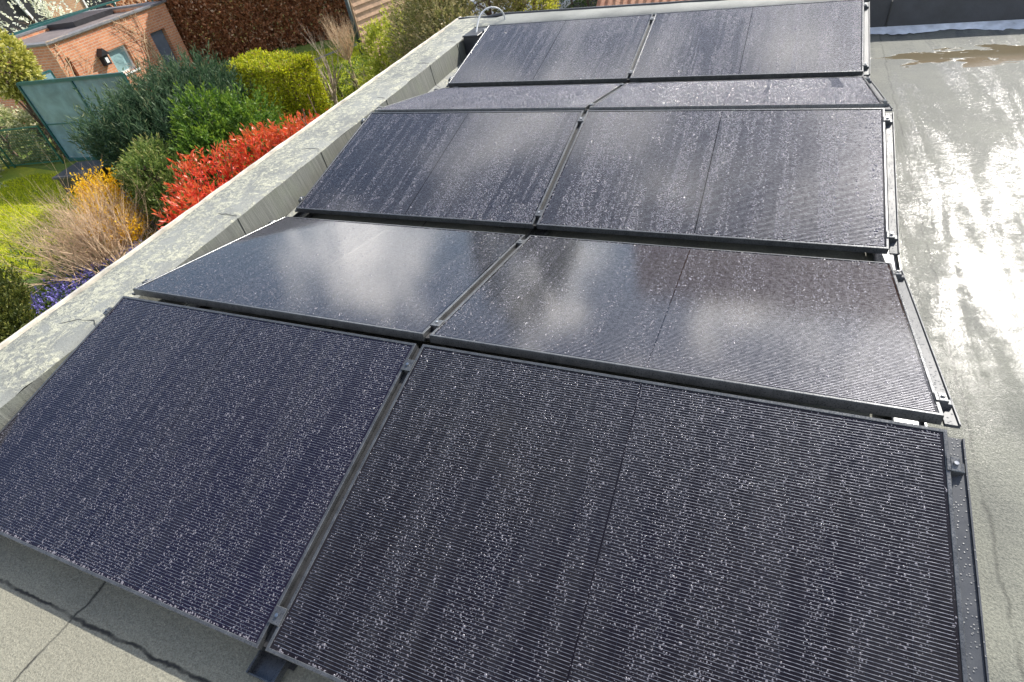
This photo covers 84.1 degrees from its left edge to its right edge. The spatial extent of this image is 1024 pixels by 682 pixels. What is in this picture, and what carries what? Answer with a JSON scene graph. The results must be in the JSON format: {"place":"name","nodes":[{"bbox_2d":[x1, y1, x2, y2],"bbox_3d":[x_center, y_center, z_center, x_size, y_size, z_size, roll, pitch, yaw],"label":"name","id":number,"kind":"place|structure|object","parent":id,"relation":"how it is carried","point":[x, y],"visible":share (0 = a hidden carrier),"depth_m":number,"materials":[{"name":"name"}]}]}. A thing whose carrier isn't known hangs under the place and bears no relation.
{"place":"outdoors","nodes":[
{"label":"outdoors","id":0,"kind":"place"},
{"bbox_2d":[0,166,85,280],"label":"lawn","id":1,"kind":"structure","parent":0,"point":[11,173],"depth_m":13.23,"materials":[{"name":"green plant"}]},
{"bbox_2d":[42,0,172,17],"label":"brick house","id":2,"kind":"structure","parent":0,"point":[80,4],"depth_m":27.46,"materials":[{"name":"brick"}]},
{"bbox_2d":[82,0,115,9],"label":"window","id":3,"kind":"structure","parent":2,"relation":"in","point":[94,2],"depth_m":28.23,"materials":[{"name":"white paint"}]},
{"bbox_2d":[0,0,597,295],"bbox_3d":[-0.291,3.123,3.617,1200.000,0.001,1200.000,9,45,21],"label":"ground","id":4,"kind":"structure","parent":0,"point":[61,167],"depth_m":15.62,"materials":[{"name":"green plant"}]},
{"bbox_2d":[0,261,44,342],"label":"conifer hedge","id":5,"kind":"object","parent":4,"relation":"on","point":[16,314],"visible":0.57,"depth_m":8.27,"materials":[{"name":"green plant"}]},
{"bbox_2d":[0,0,50,33],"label":"lean to","id":6,"kind":"object","parent":4,"relation":"on","point":[6,9],"depth_m":23.88,"materials":[{"name":"black paint"}]},
{"bbox_2d":[0,103,62,177],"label":"ivy hedge","id":7,"kind":"object","parent":4,"relation":"on","point":[25,117],"visible":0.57,"depth_m":15.22,"materials":[{"name":"green plant"}]},
{"bbox_2d":[0,125,63,168],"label":"wire fence","id":8,"kind":"object","parent":4,"relation":"on","point":[28,163],"visible":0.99,"depth_m":14.95,"materials":[{"name":"green metal"}]},
{"bbox_2d":[0,29,65,156],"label":"variegated bush","id":9,"kind":"object","parent":4,"relation":"on","point":[21,55],"visible":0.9,"depth_m":14.05,"materials":[{"name":"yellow plant"}]},
{"bbox_2d":[0,0,101,33],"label":"blossom shrub","id":10,"kind":"object","parent":4,"relation":"on","point":[48,13],"visible":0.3,"depth_m":21.72,"materials":[{"name":"white plant"}]},
{"bbox_2d":[16,69,130,161],"bbox_3d":[-10.941,-5.686,14.441,4.658,2.015,1.294,20,50,31],"label":"glazed screen","id":11,"kind":"object","parent":4,"relation":"on","point":[51,98],"visible":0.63,"depth_m":13.93,"materials":[{"name":"teal glass"}]},
{"bbox_2d":[3,236,146,336],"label":"purple flowers","id":12,"kind":"object","parent":4,"relation":"on","point":[52,294],"visible":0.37,"depth_m":9.53,"materials":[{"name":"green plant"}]},
{"bbox_2d":[0,149,166,293],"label":"twiggy shrub","id":13,"kind":"object","parent":4,"relation":"on","point":[78,250],"visible":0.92,"depth_m":9.80,"materials":[{"name":"beige plant"}]},
{"bbox_2d":[52,160,120,193],"bbox_3d":[-9.895,-3.856,13.329,1.120,0.450,0.840,-1,42,11],"label":"garden box","id":14,"kind":"object","parent":4,"relation":"on","point":[71,169],"visible":0.61,"depth_m":13.11,"materials":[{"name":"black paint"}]},
{"bbox_2d":[0,0,195,123],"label":"brick outbuilding","id":15,"kind":"structure","parent":4,"relation":"on","point":[86,32],"depth_m":18.81,"materials":[{"name":"brown brick"}]},
{"bbox_2d":[97,48,111,65],"bbox_3d":[-12.909,-8.999,17.973,0.216,0.480,0.340,4,43,17],"label":"wall lantern","id":16,"kind":"object","parent":15,"relation":"attached to","point":[104,58],"depth_m":17.93,"materials":[{"name":"black paint"}]},
{"bbox_2d":[107,45,140,74],"bbox_3d":[-12.850,-9.234,18.715,0.190,0.800,0.880,4,43,17],"label":"window","id":17,"kind":"structure","parent":15,"relation":"in","point":[121,59],"depth_m":18.76,"materials":[{"name":"glass"}]},
{"bbox_2d":[150,29,182,72],"bbox_3d":[-12.359,-10.236,20.297,0.122,1.490,0.680,4,43,17],"label":"door","id":18,"kind":"structure","parent":15,"relation":"in","point":[158,37],"depth_m":20.12,"materials":[{"name":"metal"}]},
{"bbox_2d":[28,0,192,26],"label":"garden railing","id":19,"kind":"object","parent":4,"relation":"on","point":[95,6],"visible":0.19,"depth_m":21.94,"materials":[{"name":"metal"}]},
{"bbox_2d":[63,161,166,253],"bbox_3d":[-7.697,-2.495,10.738,2.656,1.224,1.675,21,50,31],"label":"forsythia shrub","id":20,"kind":"object","parent":4,"relation":"on","point":[115,189],"visible":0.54,"depth_m":10.86,"materials":[{"name":"yellow plant"}]},
{"bbox_2d":[106,178,157,230],"bbox_3d":[-8.152,-2.945,12.113,0.150,0.200,6.017,-36,47,-26],"label":"garden edging","id":21,"kind":"object","parent":4,"relation":"on","point":[152,223],"visible":0.21,"depth_m":11.59,"materials":[{"name":"black paint"}]},
{"bbox_2d":[107,0,174,6],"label":"garden shrub","id":22,"kind":"object","parent":4,"relation":"on","point":[127,1],"visible":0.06,"depth_m":27.93,"materials":[{"name":"green plant"}]},
{"bbox_2d":[62,40,251,183],"bbox_3d":[-7.672,-4.976,12.703,4.094,2.489,3.569,-25,43,-15],"label":"juniper","id":23,"kind":"object","parent":4,"relation":"on","point":[142,109],"visible":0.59,"depth_m":12.11,"materials":[{"name":"green plant"}]},
{"bbox_2d":[110,131,215,225],"bbox_3d":[-6.774,-3.005,11.155,2.385,1.919,1.535,27,54,36],"label":"cypress shrub","id":24,"kind":"object","parent":4,"relation":"on","point":[141,155],"visible":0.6,"depth_m":10.72,"materials":[{"name":"green plant"}]},
{"bbox_2d":[0,99,342,310],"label":"bed groundcover","id":25,"kind":"object","parent":4,"relation":"on","point":[27,264],"visible":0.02,"depth_m":10.74,"materials":[{"name":"green plant"}]},
{"bbox_2d":[164,79,288,192],"bbox_3d":[-5.709,-3.862,11.509,2.673,2.559,2.955,-21,42,-11],"label":"shrub","id":26,"kind":"object","parent":4,"relation":"on","point":[219,128],"visible":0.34,"depth_m":11.24,"materials":[{"name":"green plant"}]},
{"bbox_2d":[151,94,327,229],"bbox_3d":[-3.894,-2.404,9.044,2.392,2.181,3.706,23,51,33],"label":"photinia shrub","id":27,"kind":"object","parent":4,"relation":"on","point":[192,197],"visible":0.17,"depth_m":8.68,"materials":[{"name":"red plant"}]},
{"bbox_2d":[226,47,331,129],"bbox_3d":[-5.743,-6.218,14.181,3.132,1.876,1.450,21,50,32],"label":"clipped hedge","id":28,"kind":"object","parent":4,"relation":"on","point":[270,68],"visible":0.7,"depth_m":13.62,"materials":[{"name":"green plant"}]},
{"bbox_2d":[155,0,444,64],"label":"beech hedge","id":29,"kind":"object","parent":4,"relation":"on","point":[206,15],"visible":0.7,"depth_m":21.06,"materials":[{"name":"brown plant"}]},
{"bbox_2d":[277,21,343,104],"bbox_3d":[-4.878,-6.885,14.312,1.114,2.206,1.265,9,45,21],"label":"bare shrub","id":30,"kind":"object","parent":4,"relation":"on","point":[332,95],"visible":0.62,"depth_m":14.44,"materials":[{"name":"brown plant"}]},
{"bbox_2d":[270,51,374,112],"bbox_3d":[-5.019,-6.976,15.537,3.240,1.480,1.187,-33,45,-23],"label":"hedge","id":31,"kind":"object","parent":4,"relation":"on","point":[347,67],"visible":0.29,"depth_m":15.54,"materials":[{"name":"green plant"}]},
{"bbox_2d":[349,0,424,68],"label":"wooden fence","id":32,"kind":"object","parent":4,"relation":"on","point":[363,11],"visible":0.3,"depth_m":16.57,"materials":[{"name":"beige wood"}]},
{"bbox_2d":[356,0,418,89],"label":"thuja shrub","id":33,"kind":"object","parent":4,"relation":"on","point":[370,44],"visible":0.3,"depth_m":13.36,"materials":[{"name":"green plant"}]},
{"bbox_2d":[375,0,479,74],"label":"evergreen shrub","id":34,"kind":"object","parent":4,"relation":"on","point":[413,37],"visible":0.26,"depth_m":11.00,"materials":[{"name":"green plant"}]},
{"bbox_2d":[450,0,560,21],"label":"evergreen shrub","id":35,"kind":"object","parent":4,"relation":"on","point":[496,3],"visible":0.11,"depth_m":11.26,"materials":[{"name":"green plant"}]},
{"bbox_2d":[0,0,1023,681],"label":"flat roofed building","id":36,"kind":"structure","parent":4,"relation":"on","point":[946,76],"depth_m":2.82,"materials":[{"name":"concrete"}]},
{"bbox_2d":[103,28,486,314],"bbox_3d":[-1.294,-1.299,4.186,0.140,0.319,5.945,9,45,21],"label":"mounting rail","id":37,"kind":"object","parent":36,"relation":"on","point":[297,214],"visible":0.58,"depth_m":3.92,"materials":[{"name":"black metal"}]},
{"bbox_2d":[0,296,417,649],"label":"solar panel","id":38,"kind":"object","parent":37,"relation":"on","point":[198,465],"visible":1,"depth_m":2.16,"materials":[{"name":"glass"},{"name":"silicon"},{"name":"aluminium"}]},
{"bbox_2d":[133,216,524,340],"bbox_3d":[-0.934,-0.415,3.042,1.722,0.035,1.126,9,33,21],"label":"solar panel","id":39,"kind":"object","parent":37,"relation":"on","point":[409,282],"visible":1,"depth_m":2.90,"materials":[{"name":"black glass"}]},
{"bbox_2d":[296,110,583,228],"bbox_3d":[-0.490,-1.218,3.854,1.722,0.036,1.126,9,56,21],"label":"solar panel","id":40,"kind":"object","parent":37,"relation":"on","point":[494,168],"visible":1,"depth_m":3.78,"materials":[{"name":"black glass"}]},
{"bbox_2d":[374,83,623,112],"bbox_3d":[-0.078,-1.973,4.616,1.722,0.036,1.126,9,34,21],"label":"solar panel","id":41,"kind":"object","parent":37,"relation":"attached to","point":[569,97],"visible":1,"depth_m":4.49,"materials":[{"name":"black glass"}]},
{"bbox_2d":[448,14,652,86],"bbox_3d":[0.367,-2.778,5.428,1.722,0.037,1.126,9,56,21],"label":"solar panel","id":42,"kind":"object","parent":37,"relation":"on","point":[593,50],"visible":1,"depth_m":5.37,"materials":[{"name":"black glass"}]},
{"bbox_2d":[246,16,654,681],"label":"mounting rail","id":43,"kind":"object","parent":36,"relation":"on","point":[266,666],"visible":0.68,"depth_m":1.87,"materials":[{"name":"black metal"}]},
{"bbox_2d":[462,27,486,54],"bbox_3d":[-0.373,-3.252,6.236,0.182,0.268,0.312,9,45,21],"label":"cable box","id":44,"kind":"object","parent":36,"relation":"on","point":[471,37],"visible":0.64,"depth_m":6.10,"materials":[{"name":"black paint"}]},
{"bbox_2d":[475,6,505,43],"bbox_3d":[-0.313,-3.333,6.162,0.166,0.401,0.834,12,46,24],"label":"cable","id":45,"kind":"object","parent":36,"relation":"on","point":[485,9],"visible":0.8,"depth_m":6.19,"materials":[{"name":"white plastic"}]},
{"bbox_2d":[853,1,989,681],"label":"mounting rail","id":46,"kind":"object","parent":36,"relation":"on","point":[975,642],"visible":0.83,"depth_m":1.61,"materials":[{"name":"grey metal"}]},
{"bbox_2d":[265,344,968,681],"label":"solar panel","id":47,"kind":"object","parent":46,"relation":"on","point":[498,519],"visible":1,"depth_m":1.62,"materials":[{"name":"black glass"}]},
{"bbox_2d":[429,235,943,424],"bbox_3d":[0.678,-0.171,2.406,1.722,0.036,1.126,9,34,21],"label":"solar panel","id":48,"kind":"object","parent":46,"relation":"on","point":[832,332],"visible":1,"depth_m":2.23,"materials":[{"name":"black glass"}]},
{"bbox_2d":[536,108,888,253],"bbox_3d":[1.118,-0.975,3.217,1.722,0.036,1.126,9,56,21],"label":"solar panel","id":49,"kind":"object","parent":46,"relation":"on","point":[813,178],"visible":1,"depth_m":3.14,"materials":[{"name":"black glass"}]},
{"bbox_2d":[589,76,883,109],"bbox_3d":[1.533,-1.731,3.981,1.722,0.036,1.126,9,33,21],"label":"solar panel","id":50,"kind":"object","parent":46,"relation":"attached to","point":[825,92],"visible":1,"depth_m":3.84,"materials":[{"name":"black glass"}]},
{"bbox_2d":[630,0,863,81],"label":"solar panel","id":51,"kind":"object","parent":46,"relation":"attached to","point":[814,39],"visible":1,"depth_m":4.72,"materials":[{"name":"black glass"}]},
{"bbox_2d":[508,0,559,11],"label":"golden shrub","id":52,"kind":"object","parent":4,"relation":"on","point":[536,3],"visible":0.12,"depth_m":11.37,"materials":[{"name":"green plant"}]},
{"bbox_2d":[555,0,596,8],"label":"distant hedge","id":53,"kind":"object","parent":4,"relation":"on","point":[583,1],"visible":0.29,"depth_m":18.87,"materials":[{"name":"green plant"}]},
{"bbox_2d":[254,42,367,115],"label":"side lawn","id":54,"kind":"structure","parent":0,"point":[356,55],"depth_m":18.70,"materials":[{"name":"plant"}]},
{"bbox_2d":[314,43,357,60],"bbox_3d":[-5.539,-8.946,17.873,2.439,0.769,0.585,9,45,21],"label":"edging","id":55,"kind":"object","parent":54,"relation":"on","point":[332,52],"visible":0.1,"depth_m":17.91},
{"bbox_2d":[318,14,357,81],"bbox_3d":[-4.552,-7.958,15.367,1.140,2.301,1.055,-5,41,7],"label":"bare shrub","id":56,"kind":"object","parent":54,"relation":"on","point":[345,47],"visible":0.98,"depth_m":15.20,"materials":[{"name":"beige plant"}]},
{"bbox_2d":[344,0,363,59],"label":"fence post","id":57,"kind":"object","parent":54,"relation":"on","point":[348,7],"visible":0.52,"depth_m":16.19,"materials":[{"name":"metal"}]},
{"bbox_2d":[341,54,366,88],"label":"bare shrub","id":58,"kind":"object","parent":54,"relation":"on","point":[357,76],"visible":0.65,"depth_m":15.39,"materials":[{"name":"plant"}]},
{"bbox_2d":[443,0,574,24],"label":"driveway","id":59,"kind":"structure","parent":0,"point":[511,2],"depth_m":20.98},
{"bbox_2d":[597,0,684,5],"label":"tiled garage","id":60,"kind":"structure","parent":0,"point":[609,2],"depth_m":14.30,"materials":[{"name":"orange tile"}]}
]}

